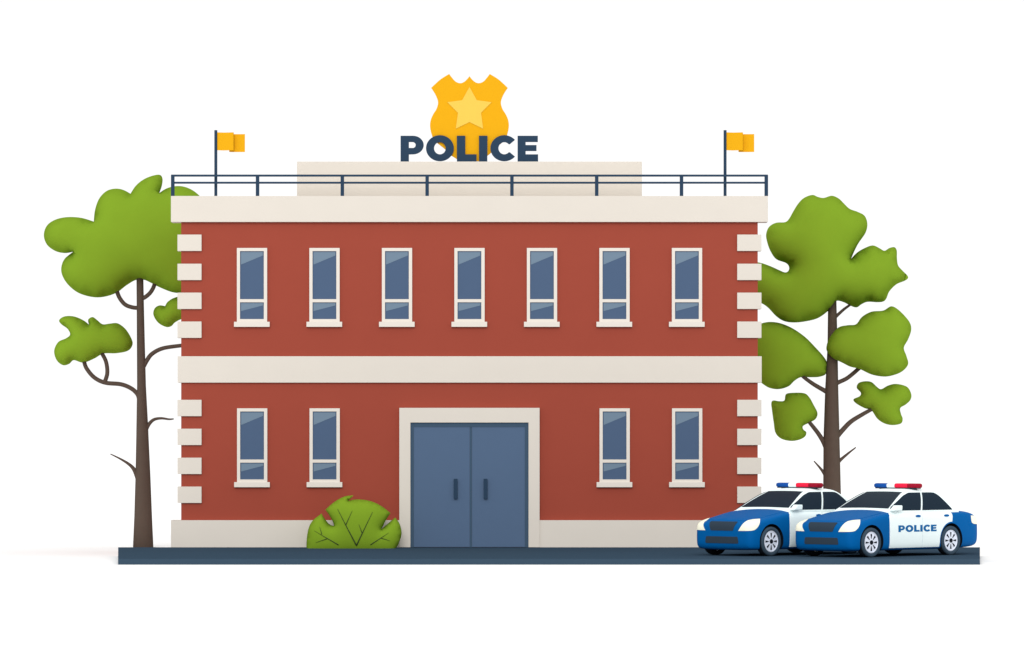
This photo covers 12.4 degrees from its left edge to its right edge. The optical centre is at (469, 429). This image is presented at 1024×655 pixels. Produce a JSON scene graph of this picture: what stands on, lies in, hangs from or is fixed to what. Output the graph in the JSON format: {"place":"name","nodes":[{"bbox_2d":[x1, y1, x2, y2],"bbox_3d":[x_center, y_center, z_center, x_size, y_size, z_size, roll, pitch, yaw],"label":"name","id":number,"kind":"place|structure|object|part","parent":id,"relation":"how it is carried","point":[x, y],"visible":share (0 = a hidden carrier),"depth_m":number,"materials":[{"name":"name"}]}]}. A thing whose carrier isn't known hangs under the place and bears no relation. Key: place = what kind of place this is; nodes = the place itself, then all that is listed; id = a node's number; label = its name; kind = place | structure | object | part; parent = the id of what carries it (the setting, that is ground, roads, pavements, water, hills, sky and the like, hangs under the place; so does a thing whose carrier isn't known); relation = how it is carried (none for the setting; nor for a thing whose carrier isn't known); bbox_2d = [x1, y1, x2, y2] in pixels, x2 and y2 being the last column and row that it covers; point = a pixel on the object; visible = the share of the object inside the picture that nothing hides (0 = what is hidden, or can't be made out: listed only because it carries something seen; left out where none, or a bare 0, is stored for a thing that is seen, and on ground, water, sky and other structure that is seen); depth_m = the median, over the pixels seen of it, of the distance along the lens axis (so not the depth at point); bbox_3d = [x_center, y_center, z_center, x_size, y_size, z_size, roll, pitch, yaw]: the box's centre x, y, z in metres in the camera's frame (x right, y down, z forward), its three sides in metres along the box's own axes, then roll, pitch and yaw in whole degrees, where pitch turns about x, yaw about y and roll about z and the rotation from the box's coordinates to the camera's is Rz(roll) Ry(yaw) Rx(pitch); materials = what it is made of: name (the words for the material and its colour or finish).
{"place":"outdoors","nodes":[
{"label":"outdoors","id":0,"kind":"place"},
{"bbox_2d":[0,433,1023,654],"bbox_3d":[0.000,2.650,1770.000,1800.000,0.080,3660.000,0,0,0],"label":"ground","id":1,"kind":"structure","parent":0,"point":[69,585],"depth_m":75.96,"materials":[{"name":"white"}]},
{"bbox_2d":[44,175,198,546],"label":"tree","id":2,"kind":"object","parent":1,"relation":"on","point":[124,238],"visible":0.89,"depth_m":106.88,"materials":[{"name":"green plant"}]},
{"bbox_2d":[171,162,767,546],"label":"police station","id":3,"kind":"object","parent":1,"relation":"on","point":[498,365],"visible":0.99,"depth_m":100.00,"materials":[{"name":"red stone"}]},
{"bbox_2d":[214,130,244,195],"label":"flag","id":4,"kind":"object","parent":3,"relation":"on","point":[231,141],"visible":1,"depth_m":100.09,"materials":[{"name":"yellow fabric"}]},
{"bbox_2d":[234,248,269,326],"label":"window","id":5,"kind":"structure","parent":3,"relation":"in","point":[251,262],"depth_m":99.98,"materials":[{"name":"blue glass"}]},
{"bbox_2d":[234,408,269,486],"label":"window","id":6,"kind":"structure","parent":3,"relation":"in","point":[251,426],"depth_m":99.98,"materials":[{"name":"blue glass"}]},
{"bbox_2d":[306,248,341,326],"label":"window","id":7,"kind":"structure","parent":3,"relation":"in","point":[324,263],"depth_m":99.98,"materials":[{"name":"blue glass"}]},
{"bbox_2d":[307,408,341,486],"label":"window","id":8,"kind":"structure","parent":3,"relation":"in","point":[324,426],"depth_m":99.98,"materials":[{"name":"white paint"}]},
{"bbox_2d":[379,248,414,326],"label":"window","id":9,"kind":"structure","parent":3,"relation":"in","point":[396,262],"depth_m":99.98,"materials":[{"name":"blue glass"}]},
{"bbox_2d":[414,427,469,546],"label":"door","id":10,"kind":"structure","parent":3,"relation":"in","point":[441,454],"depth_m":99.93,"materials":[{"name":"blue paint"}]},
{"bbox_2d":[451,248,486,326],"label":"window","id":11,"kind":"structure","parent":3,"relation":"in","point":[469,263],"depth_m":99.98,"materials":[{"name":"blue glass"}]},
{"bbox_2d":[401,74,537,161],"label":"roof sign","id":12,"kind":"object","parent":3,"relation":"on","point":[469,121],"visible":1,"depth_m":101.31,"materials":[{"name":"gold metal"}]},
{"bbox_2d":[171,175,767,195],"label":"roof railing","id":13,"kind":"object","parent":3,"relation":"on","point":[427,182],"visible":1,"depth_m":99.94,"materials":[{"name":"blue metal"}]},
{"bbox_2d":[472,427,524,546],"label":"door","id":14,"kind":"structure","parent":3,"relation":"in","point":[498,453],"depth_m":99.93,"materials":[{"name":"blue paint"}]},
{"bbox_2d":[524,248,559,326],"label":"window","id":15,"kind":"structure","parent":3,"relation":"in","point":[541,262],"depth_m":99.98,"materials":[{"name":"blue glass"}]},
{"bbox_2d":[596,248,631,326],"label":"window","id":16,"kind":"structure","parent":3,"relation":"in","point":[614,263],"depth_m":99.98,"materials":[{"name":"blue glass"}]},
{"bbox_2d":[597,408,631,486],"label":"window","id":17,"kind":"structure","parent":3,"relation":"in","point":[614,427],"depth_m":99.98,"materials":[{"name":"blue glass"}]},
{"bbox_2d":[669,248,704,326],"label":"window","id":18,"kind":"structure","parent":3,"relation":"in","point":[686,262],"depth_m":99.98,"materials":[{"name":"blue glass"}]},
{"bbox_2d":[669,408,704,486],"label":"window","id":19,"kind":"structure","parent":3,"relation":"in","point":[686,426],"depth_m":99.98,"materials":[{"name":"white paint"}]},
{"bbox_2d":[724,130,753,195],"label":"flag","id":20,"kind":"object","parent":3,"relation":"on","point":[740,141],"visible":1,"depth_m":100.09,"materials":[{"name":"yellow fabric"}]},
{"bbox_2d":[758,195,910,493],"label":"tree","id":21,"kind":"object","parent":1,"relation":"on","point":[813,241],"visible":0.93,"depth_m":106.80,"materials":[{"name":"green plant"}]},
{"bbox_2d":[0,0,1023,432],"label":"sky","id":22,"kind":"structure","parent":0,"point":[909,114],"materials":[{"name":"white"}]},
{"bbox_2d":[118,547,979,564],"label":"pavement","id":23,"kind":"structure","parent":0,"point":[435,556],"depth_m":92.75,"materials":[{"name":"stone"}]},
{"bbox_2d":[306,495,401,548],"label":"shrub","id":24,"kind":"object","parent":23,"relation":"on","point":[358,523],"visible":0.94,"depth_m":98.93,"materials":[{"name":"green plant"}]},
{"bbox_2d":[697,482,856,555],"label":"police car","id":25,"kind":"object","parent":23,"relation":"on","point":[765,523],"visible":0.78,"depth_m":93.50,"materials":[{"name":"blue metal"}]},
{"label":"door","id":26,"kind":"part","parent":25,"relation":"part of","materials":[{"name":"white paint"}]},
{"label":"side window","id":27,"kind":"part","parent":25,"relation":"part of","materials":[{"name":"black glass"}]},
{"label":"side window","id":28,"kind":"part","parent":25,"relation":"part of","materials":[{"name":"black glass"}]},
{"bbox_2d":[795,483,976,556],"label":"police car","id":29,"kind":"object","parent":23,"relation":"on","point":[893,518],"visible":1,"depth_m":93.00,"materials":[{"name":"blue paint"}]},
{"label":"door","id":30,"kind":"part","parent":29,"relation":"part of","materials":[{"name":"white paint"}]},
{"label":"side window","id":31,"kind":"part","parent":29,"relation":"part of","materials":[{"name":"black glass"}]},
{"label":"door","id":32,"kind":"part","parent":29,"relation":"part of","materials":[{"name":"white paint"}]},
{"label":"side window","id":33,"kind":"part","parent":29,"relation":"part of","materials":[{"name":"black glass"}]}
]}

